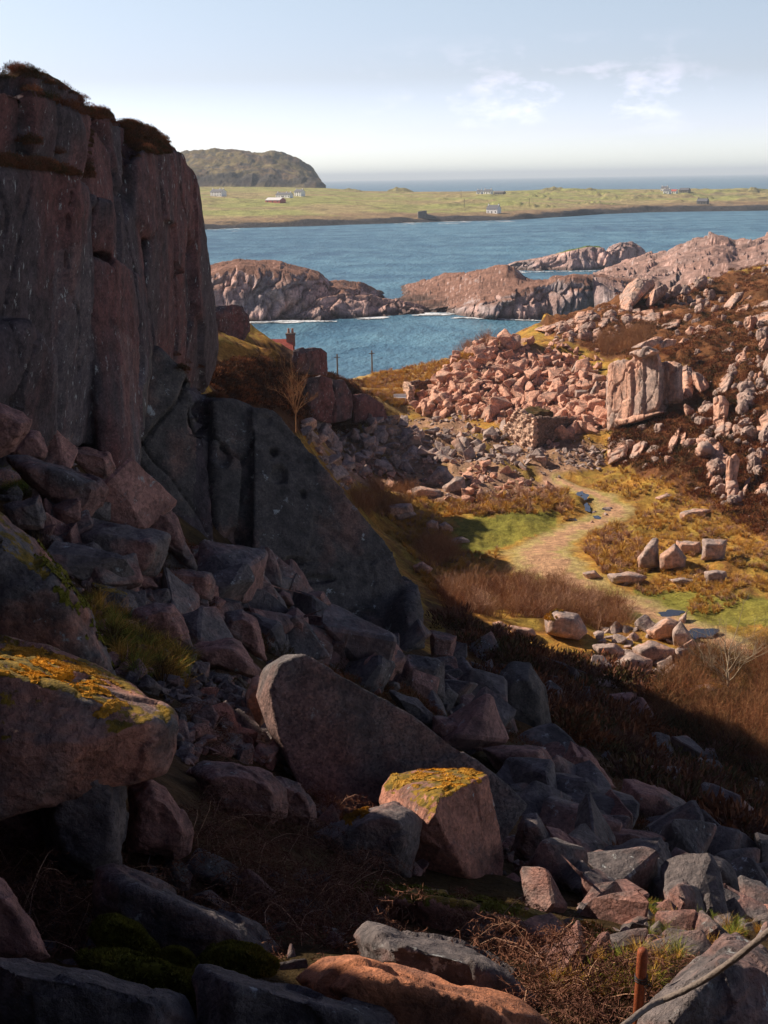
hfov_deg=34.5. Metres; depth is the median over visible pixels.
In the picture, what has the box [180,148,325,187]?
hill
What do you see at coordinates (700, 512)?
boulder
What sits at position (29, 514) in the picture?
boulder
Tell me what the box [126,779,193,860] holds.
boulder
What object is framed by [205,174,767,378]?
sea
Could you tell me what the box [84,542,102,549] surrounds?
rock
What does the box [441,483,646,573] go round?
rush tufts
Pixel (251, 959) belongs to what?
moss cushion
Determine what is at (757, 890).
rock
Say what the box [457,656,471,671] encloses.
rock
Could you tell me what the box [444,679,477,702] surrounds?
rock
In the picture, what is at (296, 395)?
bare tree
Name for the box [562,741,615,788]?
boulder
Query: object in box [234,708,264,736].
rock
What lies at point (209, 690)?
rock
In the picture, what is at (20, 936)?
boulder
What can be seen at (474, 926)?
rock
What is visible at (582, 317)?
granite outcrop
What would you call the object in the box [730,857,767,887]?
rock
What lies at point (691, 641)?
rock
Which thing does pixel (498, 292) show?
headland
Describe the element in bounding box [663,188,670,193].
house
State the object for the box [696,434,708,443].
granite outcrop
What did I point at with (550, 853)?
rock
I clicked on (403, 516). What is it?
boulder
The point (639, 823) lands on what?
scree heath
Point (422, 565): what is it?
boulder
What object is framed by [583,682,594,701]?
rock
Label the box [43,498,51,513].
rock
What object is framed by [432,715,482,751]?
boulder
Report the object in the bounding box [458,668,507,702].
rock
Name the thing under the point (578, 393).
boulder
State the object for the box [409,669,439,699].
rock
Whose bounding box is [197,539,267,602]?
rock
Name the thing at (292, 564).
rock
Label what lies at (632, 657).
boulder
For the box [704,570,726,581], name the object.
boulder
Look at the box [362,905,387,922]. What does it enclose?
rock
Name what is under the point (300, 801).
boulder
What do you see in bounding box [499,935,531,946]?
boulder
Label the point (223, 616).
rock
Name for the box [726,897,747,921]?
rock
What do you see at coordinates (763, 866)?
boulder
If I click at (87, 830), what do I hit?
boulder
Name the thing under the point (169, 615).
boulder
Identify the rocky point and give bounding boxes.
[593,232,767,306]
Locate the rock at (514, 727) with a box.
[506,718,517,732]
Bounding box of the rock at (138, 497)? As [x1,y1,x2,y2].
[104,458,176,528]
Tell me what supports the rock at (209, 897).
on the ground at (500, 530)
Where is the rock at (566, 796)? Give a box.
[516,792,571,799]
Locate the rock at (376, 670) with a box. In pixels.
[345,655,395,692]
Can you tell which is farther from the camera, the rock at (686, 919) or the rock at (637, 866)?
the rock at (637, 866)
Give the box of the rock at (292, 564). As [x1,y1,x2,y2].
[284,559,308,583]
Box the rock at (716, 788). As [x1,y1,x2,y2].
[708,784,754,813]
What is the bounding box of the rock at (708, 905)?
[703,893,713,915]
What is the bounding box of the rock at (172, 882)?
[160,859,192,890]
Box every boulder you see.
[0,403,31,457]
[0,512,115,674]
[0,635,178,820]
[0,877,49,961]
[0,957,196,1023]
[3,495,45,529]
[6,454,108,516]
[10,429,47,459]
[39,779,128,879]
[75,447,115,478]
[80,517,170,576]
[91,582,129,610]
[91,863,279,957]
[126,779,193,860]
[132,602,192,649]
[150,510,197,570]
[163,567,215,602]
[189,638,261,678]
[191,760,288,824]
[191,964,398,1023]
[216,304,249,340]
[224,609,266,660]
[245,676,264,726]
[256,654,526,841]
[274,775,316,826]
[286,608,308,631]
[292,347,327,375]
[296,954,551,1023]
[303,375,334,422]
[308,591,330,605]
[314,801,421,877]
[321,625,403,673]
[332,379,352,422]
[352,394,387,422]
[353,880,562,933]
[354,921,539,1005]
[379,767,503,878]
[385,503,413,515]
[389,690,432,728]
[392,654,444,697]
[395,511,416,519]
[412,486,440,497]
[413,561,432,573]
[425,466,453,487]
[426,520,438,528]
[429,630,456,657]
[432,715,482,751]
[439,522,452,530]
[442,476,465,491]
[452,537,469,544]
[481,744,554,770]
[492,621,508,633]
[499,661,551,726]
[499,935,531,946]
[506,873,520,881]
[510,625,535,636]
[510,813,549,860]
[544,608,587,639]
[545,826,589,851]
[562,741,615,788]
[566,918,612,932]
[575,390,587,397]
[582,570,600,578]
[590,381,600,393]
[592,643,624,657]
[603,837,672,861]
[607,571,646,584]
[611,652,652,670]
[612,828,665,844]
[621,779,685,820]
[632,640,674,661]
[637,538,658,567]
[637,932,767,1023]
[646,617,678,639]
[655,493,677,500]
[659,544,686,569]
[670,577,695,584]
[676,541,701,553]
[679,508,710,519]
[682,682,723,694]
[701,539,726,560]
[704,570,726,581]
[711,854,739,891]
[757,861,767,873]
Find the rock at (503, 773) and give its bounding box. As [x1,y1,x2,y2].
[496,764,514,784]
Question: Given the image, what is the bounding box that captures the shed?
[671,189,677,193]
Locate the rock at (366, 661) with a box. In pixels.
[364,650,394,677]
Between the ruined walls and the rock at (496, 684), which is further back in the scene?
the ruined walls
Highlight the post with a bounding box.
[632,947,651,1023]
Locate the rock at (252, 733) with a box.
[241,727,257,743]
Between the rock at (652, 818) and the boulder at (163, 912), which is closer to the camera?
the boulder at (163, 912)
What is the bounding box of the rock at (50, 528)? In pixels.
[29,524,55,546]
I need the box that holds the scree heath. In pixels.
[31,530,707,852]
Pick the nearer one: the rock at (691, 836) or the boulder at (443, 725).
the rock at (691, 836)
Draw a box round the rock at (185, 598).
[161,567,199,614]
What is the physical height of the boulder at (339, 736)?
3.129 m
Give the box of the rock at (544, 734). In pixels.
[517,723,575,752]
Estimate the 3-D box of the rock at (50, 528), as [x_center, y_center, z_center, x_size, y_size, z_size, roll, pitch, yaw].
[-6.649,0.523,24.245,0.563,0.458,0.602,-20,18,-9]
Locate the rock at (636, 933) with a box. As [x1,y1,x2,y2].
[610,928,648,956]
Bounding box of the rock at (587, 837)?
[569,823,605,851]
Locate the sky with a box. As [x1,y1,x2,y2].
[0,0,767,180]
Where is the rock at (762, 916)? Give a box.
[752,912,767,924]
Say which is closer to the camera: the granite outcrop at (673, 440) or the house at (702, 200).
the granite outcrop at (673, 440)
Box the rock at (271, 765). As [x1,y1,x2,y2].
[264,740,280,770]
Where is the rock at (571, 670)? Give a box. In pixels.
[539,655,584,679]
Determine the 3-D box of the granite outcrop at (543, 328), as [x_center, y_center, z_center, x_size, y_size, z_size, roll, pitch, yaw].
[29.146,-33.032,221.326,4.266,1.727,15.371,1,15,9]
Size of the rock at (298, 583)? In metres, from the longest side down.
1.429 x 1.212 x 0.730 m
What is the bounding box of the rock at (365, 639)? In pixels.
[321,603,396,660]
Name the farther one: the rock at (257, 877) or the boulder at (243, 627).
the boulder at (243, 627)
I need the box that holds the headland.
[398,265,661,319]
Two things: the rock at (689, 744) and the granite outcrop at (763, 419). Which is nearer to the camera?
the rock at (689, 744)
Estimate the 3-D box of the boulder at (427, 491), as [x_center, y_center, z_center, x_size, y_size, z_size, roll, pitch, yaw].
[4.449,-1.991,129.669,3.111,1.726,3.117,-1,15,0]
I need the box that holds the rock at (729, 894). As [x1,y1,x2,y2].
[724,888,740,900]
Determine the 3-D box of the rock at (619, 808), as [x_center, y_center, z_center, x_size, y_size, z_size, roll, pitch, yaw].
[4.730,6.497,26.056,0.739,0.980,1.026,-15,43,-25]
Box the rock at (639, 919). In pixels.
[623,915,647,923]
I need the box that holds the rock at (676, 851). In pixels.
[671,847,686,856]
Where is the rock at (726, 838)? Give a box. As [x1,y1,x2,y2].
[707,825,756,854]
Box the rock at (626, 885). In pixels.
[615,879,649,898]
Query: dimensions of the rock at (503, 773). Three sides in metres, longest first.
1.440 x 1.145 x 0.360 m
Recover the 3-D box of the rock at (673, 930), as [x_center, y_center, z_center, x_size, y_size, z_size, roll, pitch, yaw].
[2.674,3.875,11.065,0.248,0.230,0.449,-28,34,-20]
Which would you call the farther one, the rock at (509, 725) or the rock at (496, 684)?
the rock at (496, 684)
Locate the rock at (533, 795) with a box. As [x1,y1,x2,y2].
[518,781,562,815]
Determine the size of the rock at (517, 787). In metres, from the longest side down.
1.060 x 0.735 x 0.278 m
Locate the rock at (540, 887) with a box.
[520,866,566,912]
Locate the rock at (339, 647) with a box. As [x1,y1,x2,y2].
[332,629,348,657]
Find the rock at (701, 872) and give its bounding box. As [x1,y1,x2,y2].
[660,853,728,915]
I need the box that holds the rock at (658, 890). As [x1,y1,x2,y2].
[647,876,687,903]
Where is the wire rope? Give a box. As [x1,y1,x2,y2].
[621,928,767,1023]
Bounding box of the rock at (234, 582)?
[212,562,254,600]
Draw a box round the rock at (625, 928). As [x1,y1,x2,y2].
[620,926,629,931]
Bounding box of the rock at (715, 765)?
[697,757,725,775]
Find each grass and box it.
[0,464,206,687]
[3,841,763,999]
[356,350,474,406]
[362,467,767,613]
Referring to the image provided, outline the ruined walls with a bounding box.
[403,379,431,404]
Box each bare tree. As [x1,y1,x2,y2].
[264,351,316,431]
[677,587,767,690]
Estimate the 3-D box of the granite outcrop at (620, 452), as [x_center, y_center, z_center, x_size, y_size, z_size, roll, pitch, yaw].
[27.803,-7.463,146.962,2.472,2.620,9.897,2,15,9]
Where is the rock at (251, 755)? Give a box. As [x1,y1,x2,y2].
[229,742,252,763]
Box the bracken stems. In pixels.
[0,701,691,1023]
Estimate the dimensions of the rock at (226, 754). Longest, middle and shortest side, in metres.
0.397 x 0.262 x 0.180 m
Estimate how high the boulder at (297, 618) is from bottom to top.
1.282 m
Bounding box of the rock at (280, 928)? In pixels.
[267,921,286,932]
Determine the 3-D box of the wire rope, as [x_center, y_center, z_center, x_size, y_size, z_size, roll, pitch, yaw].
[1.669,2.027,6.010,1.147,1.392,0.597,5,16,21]
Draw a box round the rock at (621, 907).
[579,887,648,923]
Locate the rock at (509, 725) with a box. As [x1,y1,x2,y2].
[505,721,511,728]
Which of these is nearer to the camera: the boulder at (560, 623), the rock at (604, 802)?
the rock at (604, 802)
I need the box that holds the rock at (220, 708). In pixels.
[212,702,244,742]
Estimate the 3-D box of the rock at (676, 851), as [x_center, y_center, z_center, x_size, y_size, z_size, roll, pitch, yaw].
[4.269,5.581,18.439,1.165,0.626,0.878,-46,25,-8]
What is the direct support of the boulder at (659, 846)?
on the ground at (500, 530)
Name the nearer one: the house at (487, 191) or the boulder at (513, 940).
the boulder at (513, 940)
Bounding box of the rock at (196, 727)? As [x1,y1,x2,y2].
[190,723,207,738]
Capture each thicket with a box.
[420,556,646,630]
[626,623,767,765]
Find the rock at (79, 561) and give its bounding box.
[46,541,134,590]
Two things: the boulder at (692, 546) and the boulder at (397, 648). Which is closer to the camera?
the boulder at (397, 648)
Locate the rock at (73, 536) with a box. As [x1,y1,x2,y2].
[64,522,81,543]
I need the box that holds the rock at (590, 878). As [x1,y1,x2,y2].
[564,857,614,897]
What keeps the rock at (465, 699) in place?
on the ground at (500, 530)
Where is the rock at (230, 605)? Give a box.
[220,598,241,614]
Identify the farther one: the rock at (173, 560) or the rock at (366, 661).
the rock at (366, 661)
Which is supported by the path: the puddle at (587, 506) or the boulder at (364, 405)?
the puddle at (587, 506)
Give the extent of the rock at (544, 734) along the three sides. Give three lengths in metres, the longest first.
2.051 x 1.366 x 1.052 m
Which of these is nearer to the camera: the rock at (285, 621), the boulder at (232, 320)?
the rock at (285, 621)
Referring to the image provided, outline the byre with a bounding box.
[493,191,505,193]
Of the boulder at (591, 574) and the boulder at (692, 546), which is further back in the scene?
the boulder at (692, 546)
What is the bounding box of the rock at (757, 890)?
[738,875,767,903]
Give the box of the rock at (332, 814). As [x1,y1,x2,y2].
[317,804,339,826]
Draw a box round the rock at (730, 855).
[714,848,759,862]
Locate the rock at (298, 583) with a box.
[288,573,314,596]
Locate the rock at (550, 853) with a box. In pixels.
[527,837,587,891]
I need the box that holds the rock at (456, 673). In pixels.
[445,668,462,677]
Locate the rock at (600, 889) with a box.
[582,881,621,902]
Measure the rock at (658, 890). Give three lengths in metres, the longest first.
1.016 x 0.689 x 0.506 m
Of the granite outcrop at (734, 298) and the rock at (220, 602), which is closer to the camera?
the rock at (220, 602)
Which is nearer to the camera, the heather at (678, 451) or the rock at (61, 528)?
the rock at (61, 528)
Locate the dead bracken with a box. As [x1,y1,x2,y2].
[0,700,700,1023]
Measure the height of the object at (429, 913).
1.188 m
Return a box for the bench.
[393,394,405,399]
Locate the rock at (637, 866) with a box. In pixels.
[587,846,657,890]
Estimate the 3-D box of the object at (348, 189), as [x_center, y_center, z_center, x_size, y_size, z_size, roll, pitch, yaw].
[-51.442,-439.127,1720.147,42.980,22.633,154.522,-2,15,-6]
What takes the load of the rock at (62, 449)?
on the ground at (500, 530)
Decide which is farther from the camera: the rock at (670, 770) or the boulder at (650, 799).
the rock at (670, 770)
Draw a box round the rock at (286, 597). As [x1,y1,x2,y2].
[278,590,293,605]
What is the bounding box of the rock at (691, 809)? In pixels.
[643,800,703,833]
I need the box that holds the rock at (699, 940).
[642,930,710,957]
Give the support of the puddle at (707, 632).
on the path
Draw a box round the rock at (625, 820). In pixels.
[608,815,631,828]
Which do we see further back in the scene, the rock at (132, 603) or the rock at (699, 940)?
the rock at (132, 603)
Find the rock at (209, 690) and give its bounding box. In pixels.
[200,687,218,699]
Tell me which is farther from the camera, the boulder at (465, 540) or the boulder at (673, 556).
the boulder at (465, 540)
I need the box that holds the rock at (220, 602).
[209,596,225,608]
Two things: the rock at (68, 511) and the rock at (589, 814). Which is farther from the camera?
the rock at (68, 511)
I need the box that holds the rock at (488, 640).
[469,631,497,653]
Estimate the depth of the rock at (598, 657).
69.06 m
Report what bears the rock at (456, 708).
on the ground at (500, 530)
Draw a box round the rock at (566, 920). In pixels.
[561,915,579,926]
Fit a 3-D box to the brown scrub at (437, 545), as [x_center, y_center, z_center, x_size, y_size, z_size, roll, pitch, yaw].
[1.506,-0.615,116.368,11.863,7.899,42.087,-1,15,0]
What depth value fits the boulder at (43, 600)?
14.41 m
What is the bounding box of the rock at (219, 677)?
[213,672,232,683]
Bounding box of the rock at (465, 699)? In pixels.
[459,694,474,704]
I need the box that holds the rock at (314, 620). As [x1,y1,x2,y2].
[305,614,321,625]
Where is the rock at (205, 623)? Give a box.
[182,606,233,644]
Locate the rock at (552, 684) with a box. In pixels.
[546,680,564,698]
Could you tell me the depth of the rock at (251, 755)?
16.29 m
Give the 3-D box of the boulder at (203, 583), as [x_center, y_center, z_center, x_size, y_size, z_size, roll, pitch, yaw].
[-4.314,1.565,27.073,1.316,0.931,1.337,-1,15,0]
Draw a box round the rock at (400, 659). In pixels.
[389,650,406,680]
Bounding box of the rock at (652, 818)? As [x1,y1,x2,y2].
[636,815,661,827]
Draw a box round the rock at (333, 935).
[325,931,347,948]
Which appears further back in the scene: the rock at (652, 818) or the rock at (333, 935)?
the rock at (652, 818)
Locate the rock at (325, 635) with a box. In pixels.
[309,624,349,668]
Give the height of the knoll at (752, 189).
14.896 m
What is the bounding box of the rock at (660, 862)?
[647,857,663,892]
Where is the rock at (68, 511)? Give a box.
[52,498,81,523]
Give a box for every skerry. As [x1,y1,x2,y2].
[264,293,430,320]
[508,246,607,270]
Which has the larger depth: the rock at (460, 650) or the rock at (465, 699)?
the rock at (460, 650)
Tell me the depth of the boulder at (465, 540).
114.10 m
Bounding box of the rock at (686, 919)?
[655,909,698,930]
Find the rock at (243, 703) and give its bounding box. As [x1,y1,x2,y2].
[241,700,246,706]
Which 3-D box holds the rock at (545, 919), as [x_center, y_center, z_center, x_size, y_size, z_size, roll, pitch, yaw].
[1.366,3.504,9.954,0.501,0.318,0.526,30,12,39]
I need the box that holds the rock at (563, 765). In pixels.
[552,754,576,774]
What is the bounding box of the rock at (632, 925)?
[619,922,650,931]
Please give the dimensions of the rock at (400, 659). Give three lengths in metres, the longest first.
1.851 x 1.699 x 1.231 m
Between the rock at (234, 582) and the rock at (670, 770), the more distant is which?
the rock at (670, 770)
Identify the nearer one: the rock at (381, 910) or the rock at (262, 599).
the rock at (381, 910)
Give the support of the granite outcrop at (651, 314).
on the ground at (500, 530)
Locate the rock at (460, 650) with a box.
[453,641,466,660]
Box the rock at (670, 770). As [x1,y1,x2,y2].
[650,765,687,776]
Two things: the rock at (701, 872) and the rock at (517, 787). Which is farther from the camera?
the rock at (517, 787)
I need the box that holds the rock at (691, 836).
[659,819,716,853]
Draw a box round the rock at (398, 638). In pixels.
[394,633,399,645]
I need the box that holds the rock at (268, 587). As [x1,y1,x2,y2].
[262,581,276,597]
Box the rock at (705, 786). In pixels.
[701,782,722,795]
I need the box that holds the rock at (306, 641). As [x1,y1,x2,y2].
[287,606,329,659]
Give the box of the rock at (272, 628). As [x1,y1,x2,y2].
[245,611,288,655]
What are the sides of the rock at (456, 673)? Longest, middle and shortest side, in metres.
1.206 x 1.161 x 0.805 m
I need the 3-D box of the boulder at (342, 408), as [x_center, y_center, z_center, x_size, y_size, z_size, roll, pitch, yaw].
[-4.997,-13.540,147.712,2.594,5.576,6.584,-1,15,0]
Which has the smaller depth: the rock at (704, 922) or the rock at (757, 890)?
the rock at (704, 922)
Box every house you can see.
[210,188,226,196]
[275,191,292,197]
[294,188,304,195]
[483,188,492,193]
[486,203,500,213]
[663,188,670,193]
[696,197,708,203]
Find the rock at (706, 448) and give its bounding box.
[695,440,714,457]
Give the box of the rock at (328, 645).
[317,637,332,665]
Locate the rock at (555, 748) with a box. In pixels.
[541,741,565,756]
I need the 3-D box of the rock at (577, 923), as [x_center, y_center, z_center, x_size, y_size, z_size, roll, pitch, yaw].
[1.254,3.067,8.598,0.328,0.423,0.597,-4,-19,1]
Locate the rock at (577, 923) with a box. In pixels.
[544,920,587,977]
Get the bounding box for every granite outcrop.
[535,323,556,331]
[566,310,593,331]
[593,328,612,340]
[598,317,608,327]
[606,346,683,429]
[607,436,627,464]
[614,404,668,424]
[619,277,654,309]
[630,441,658,459]
[631,336,676,349]
[632,308,680,328]
[645,284,667,306]
[668,426,685,452]
[669,284,690,297]
[682,365,708,401]
[685,324,715,336]
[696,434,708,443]
[710,442,727,473]
[713,395,732,436]
[719,362,738,392]
[724,292,767,327]
[725,454,750,504]
[754,482,767,495]
[757,410,767,435]
[763,354,767,388]
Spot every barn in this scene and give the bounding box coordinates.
[265,197,285,202]
[679,188,690,192]
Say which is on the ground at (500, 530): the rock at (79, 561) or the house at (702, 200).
the rock at (79, 561)
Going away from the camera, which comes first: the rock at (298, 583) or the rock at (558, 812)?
the rock at (558, 812)
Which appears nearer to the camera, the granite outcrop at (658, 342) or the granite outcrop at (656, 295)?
the granite outcrop at (658, 342)
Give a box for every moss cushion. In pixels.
[73,946,195,1006]
[87,912,160,957]
[157,945,199,969]
[197,939,280,978]
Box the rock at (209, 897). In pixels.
[191,890,234,911]
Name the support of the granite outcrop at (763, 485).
on the ground at (500, 530)
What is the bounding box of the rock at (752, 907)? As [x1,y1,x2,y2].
[727,886,767,921]
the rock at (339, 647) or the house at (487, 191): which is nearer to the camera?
the rock at (339, 647)
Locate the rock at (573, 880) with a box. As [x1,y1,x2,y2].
[565,860,591,897]
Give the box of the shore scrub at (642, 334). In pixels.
[454,314,654,356]
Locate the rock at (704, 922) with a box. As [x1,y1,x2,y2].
[695,910,727,942]
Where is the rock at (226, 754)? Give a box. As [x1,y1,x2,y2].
[207,741,234,756]
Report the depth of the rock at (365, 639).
31.07 m
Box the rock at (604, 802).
[567,785,639,826]
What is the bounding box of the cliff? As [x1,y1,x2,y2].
[0,69,424,649]
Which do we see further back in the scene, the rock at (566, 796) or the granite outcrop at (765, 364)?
the granite outcrop at (765, 364)
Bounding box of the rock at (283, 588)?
[272,585,299,592]
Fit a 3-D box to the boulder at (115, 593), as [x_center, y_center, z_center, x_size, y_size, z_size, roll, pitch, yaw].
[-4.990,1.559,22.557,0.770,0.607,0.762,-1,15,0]
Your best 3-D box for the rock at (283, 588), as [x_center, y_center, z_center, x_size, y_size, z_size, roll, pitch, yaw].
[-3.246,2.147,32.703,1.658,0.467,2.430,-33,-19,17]
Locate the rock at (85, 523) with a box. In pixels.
[67,509,93,534]
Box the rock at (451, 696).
[440,688,458,710]
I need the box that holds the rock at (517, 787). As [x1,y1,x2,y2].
[509,783,528,791]
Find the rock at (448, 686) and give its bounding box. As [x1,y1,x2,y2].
[445,682,458,706]
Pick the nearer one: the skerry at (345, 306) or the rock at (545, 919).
the rock at (545, 919)
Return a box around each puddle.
[580,493,588,499]
[584,503,590,511]
[658,609,684,616]
[689,628,719,638]
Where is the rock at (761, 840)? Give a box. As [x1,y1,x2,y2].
[754,832,767,862]
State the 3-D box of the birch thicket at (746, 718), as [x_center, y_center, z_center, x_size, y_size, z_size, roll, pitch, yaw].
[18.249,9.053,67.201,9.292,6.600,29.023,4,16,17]
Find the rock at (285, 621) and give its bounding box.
[243,604,322,633]
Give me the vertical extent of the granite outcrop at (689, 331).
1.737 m
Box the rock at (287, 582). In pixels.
[274,577,292,591]
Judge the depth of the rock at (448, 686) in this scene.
38.50 m
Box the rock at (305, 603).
[292,590,328,616]
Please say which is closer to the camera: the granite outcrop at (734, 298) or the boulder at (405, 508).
the boulder at (405, 508)
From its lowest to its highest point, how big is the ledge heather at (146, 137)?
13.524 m
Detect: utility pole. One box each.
[334,354,339,373]
[369,350,374,371]
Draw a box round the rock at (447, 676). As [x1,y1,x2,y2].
[444,674,472,694]
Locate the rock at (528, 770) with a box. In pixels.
[502,757,556,788]
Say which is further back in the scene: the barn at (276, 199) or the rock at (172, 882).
the barn at (276, 199)
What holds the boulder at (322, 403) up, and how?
on the ground at (500, 530)
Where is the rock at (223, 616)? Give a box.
[210,606,224,618]
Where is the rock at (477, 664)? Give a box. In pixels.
[469,661,485,669]
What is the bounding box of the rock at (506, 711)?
[472,686,516,726]
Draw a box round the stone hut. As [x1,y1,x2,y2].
[502,406,576,448]
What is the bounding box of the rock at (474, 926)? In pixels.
[460,910,498,938]
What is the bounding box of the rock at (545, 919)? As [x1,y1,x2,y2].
[522,913,567,951]
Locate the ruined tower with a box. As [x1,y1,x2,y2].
[418,210,436,218]
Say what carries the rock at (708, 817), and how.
on the ground at (500, 530)
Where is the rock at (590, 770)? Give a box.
[575,760,611,788]
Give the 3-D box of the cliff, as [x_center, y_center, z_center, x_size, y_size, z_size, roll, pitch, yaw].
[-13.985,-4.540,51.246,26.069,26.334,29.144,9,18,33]
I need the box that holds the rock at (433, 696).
[423,690,447,716]
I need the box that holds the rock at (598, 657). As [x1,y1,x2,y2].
[590,655,611,672]
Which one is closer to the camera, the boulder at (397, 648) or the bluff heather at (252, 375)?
the boulder at (397, 648)
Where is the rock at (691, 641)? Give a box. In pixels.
[676,639,695,649]
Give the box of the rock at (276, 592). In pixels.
[264,575,286,606]
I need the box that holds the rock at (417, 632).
[399,619,431,651]
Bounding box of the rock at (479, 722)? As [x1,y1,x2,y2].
[428,694,508,751]
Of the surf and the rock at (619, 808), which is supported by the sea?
the surf
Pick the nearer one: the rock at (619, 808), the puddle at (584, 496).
the rock at (619, 808)
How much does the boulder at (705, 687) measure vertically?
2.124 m
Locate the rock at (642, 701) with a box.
[626,697,653,729]
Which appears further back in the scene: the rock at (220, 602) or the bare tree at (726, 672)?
the bare tree at (726, 672)
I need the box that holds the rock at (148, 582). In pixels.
[140,575,157,589]
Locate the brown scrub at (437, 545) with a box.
[347,470,469,566]
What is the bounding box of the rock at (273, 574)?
[258,546,282,586]
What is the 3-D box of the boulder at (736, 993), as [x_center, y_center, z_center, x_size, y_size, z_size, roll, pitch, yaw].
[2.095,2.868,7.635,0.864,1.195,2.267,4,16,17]
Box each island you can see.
[200,187,767,229]
[210,259,383,320]
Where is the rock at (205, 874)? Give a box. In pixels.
[185,848,238,893]
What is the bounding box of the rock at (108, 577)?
[90,552,143,589]
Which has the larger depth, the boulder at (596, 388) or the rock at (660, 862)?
the boulder at (596, 388)
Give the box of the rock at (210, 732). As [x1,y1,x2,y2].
[202,723,223,740]
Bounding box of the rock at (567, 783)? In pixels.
[555,772,600,793]
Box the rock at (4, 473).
[0,467,20,491]
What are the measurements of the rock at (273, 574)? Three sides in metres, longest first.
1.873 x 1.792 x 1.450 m
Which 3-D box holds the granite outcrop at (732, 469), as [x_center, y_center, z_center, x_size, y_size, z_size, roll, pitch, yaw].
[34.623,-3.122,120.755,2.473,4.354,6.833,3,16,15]
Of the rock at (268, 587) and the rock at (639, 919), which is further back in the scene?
the rock at (268, 587)
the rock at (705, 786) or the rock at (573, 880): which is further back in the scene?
the rock at (705, 786)
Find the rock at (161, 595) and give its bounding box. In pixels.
[151,588,170,603]
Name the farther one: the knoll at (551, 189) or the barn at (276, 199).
the knoll at (551, 189)
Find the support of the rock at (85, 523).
on the ground at (500, 530)
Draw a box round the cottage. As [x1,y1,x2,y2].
[272,328,295,350]
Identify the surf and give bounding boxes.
[220,221,597,322]
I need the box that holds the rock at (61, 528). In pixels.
[44,512,70,535]
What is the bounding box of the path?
[500,470,762,666]
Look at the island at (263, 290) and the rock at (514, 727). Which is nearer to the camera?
the rock at (514, 727)
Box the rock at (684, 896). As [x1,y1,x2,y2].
[669,884,704,912]
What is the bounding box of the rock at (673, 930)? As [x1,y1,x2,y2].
[662,928,686,936]
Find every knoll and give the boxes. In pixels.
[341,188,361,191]
[386,187,412,192]
[540,186,562,191]
[747,187,758,192]
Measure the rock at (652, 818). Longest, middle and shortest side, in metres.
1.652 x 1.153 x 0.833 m
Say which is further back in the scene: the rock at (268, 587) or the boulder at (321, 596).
the boulder at (321, 596)
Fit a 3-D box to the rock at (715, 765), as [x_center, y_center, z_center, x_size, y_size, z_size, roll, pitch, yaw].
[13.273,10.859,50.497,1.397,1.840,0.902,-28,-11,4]
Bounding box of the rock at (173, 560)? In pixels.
[163,552,183,568]
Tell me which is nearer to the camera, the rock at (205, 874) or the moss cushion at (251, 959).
the moss cushion at (251, 959)
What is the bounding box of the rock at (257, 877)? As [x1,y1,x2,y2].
[237,869,284,907]
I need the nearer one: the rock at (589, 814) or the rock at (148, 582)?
the rock at (589, 814)
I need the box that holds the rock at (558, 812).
[539,795,622,833]
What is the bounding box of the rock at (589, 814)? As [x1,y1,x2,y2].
[575,792,615,844]
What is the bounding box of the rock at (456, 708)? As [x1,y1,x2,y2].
[451,703,464,712]
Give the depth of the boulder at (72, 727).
8.86 m
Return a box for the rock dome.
[600,241,645,269]
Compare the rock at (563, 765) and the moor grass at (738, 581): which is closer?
the rock at (563, 765)
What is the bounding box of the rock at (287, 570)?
[260,546,295,577]
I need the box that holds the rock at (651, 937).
[645,934,662,942]
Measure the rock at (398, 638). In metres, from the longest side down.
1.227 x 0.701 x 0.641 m
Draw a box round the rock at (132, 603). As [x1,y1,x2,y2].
[122,589,137,608]
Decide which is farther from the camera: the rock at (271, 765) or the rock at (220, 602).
the rock at (220, 602)
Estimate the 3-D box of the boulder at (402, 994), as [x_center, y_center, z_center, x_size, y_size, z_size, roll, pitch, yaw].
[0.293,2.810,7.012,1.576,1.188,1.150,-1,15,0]
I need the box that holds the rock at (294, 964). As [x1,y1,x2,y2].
[278,958,307,969]
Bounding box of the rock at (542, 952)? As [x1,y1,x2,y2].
[529,944,553,964]
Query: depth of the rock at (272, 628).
28.11 m
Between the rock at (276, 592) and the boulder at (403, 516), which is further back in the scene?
the boulder at (403, 516)
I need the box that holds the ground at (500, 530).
[0,264,767,1023]
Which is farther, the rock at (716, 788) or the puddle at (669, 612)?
the puddle at (669, 612)
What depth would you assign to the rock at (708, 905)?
15.80 m
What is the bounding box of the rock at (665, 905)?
[654,899,678,910]
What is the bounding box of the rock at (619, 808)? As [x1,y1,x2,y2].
[605,789,632,829]
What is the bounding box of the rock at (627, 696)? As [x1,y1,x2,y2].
[599,692,637,706]
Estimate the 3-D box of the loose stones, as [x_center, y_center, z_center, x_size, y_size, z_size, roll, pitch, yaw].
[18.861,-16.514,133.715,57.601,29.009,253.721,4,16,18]
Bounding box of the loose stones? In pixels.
[0,266,767,964]
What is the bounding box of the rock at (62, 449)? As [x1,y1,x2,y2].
[42,430,77,467]
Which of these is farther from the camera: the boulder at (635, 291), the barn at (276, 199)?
the barn at (276, 199)
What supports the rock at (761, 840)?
on the ground at (500, 530)
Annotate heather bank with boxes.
[424,600,767,840]
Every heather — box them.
[0,59,227,397]
[209,352,388,433]
[542,263,767,541]
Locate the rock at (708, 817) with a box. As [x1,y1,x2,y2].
[701,809,759,862]
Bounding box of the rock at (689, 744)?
[670,735,704,756]
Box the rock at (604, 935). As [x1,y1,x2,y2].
[587,932,611,960]
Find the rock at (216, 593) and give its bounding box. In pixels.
[213,585,218,596]
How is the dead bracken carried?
on the ground at (500, 530)
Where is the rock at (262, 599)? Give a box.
[242,589,288,613]

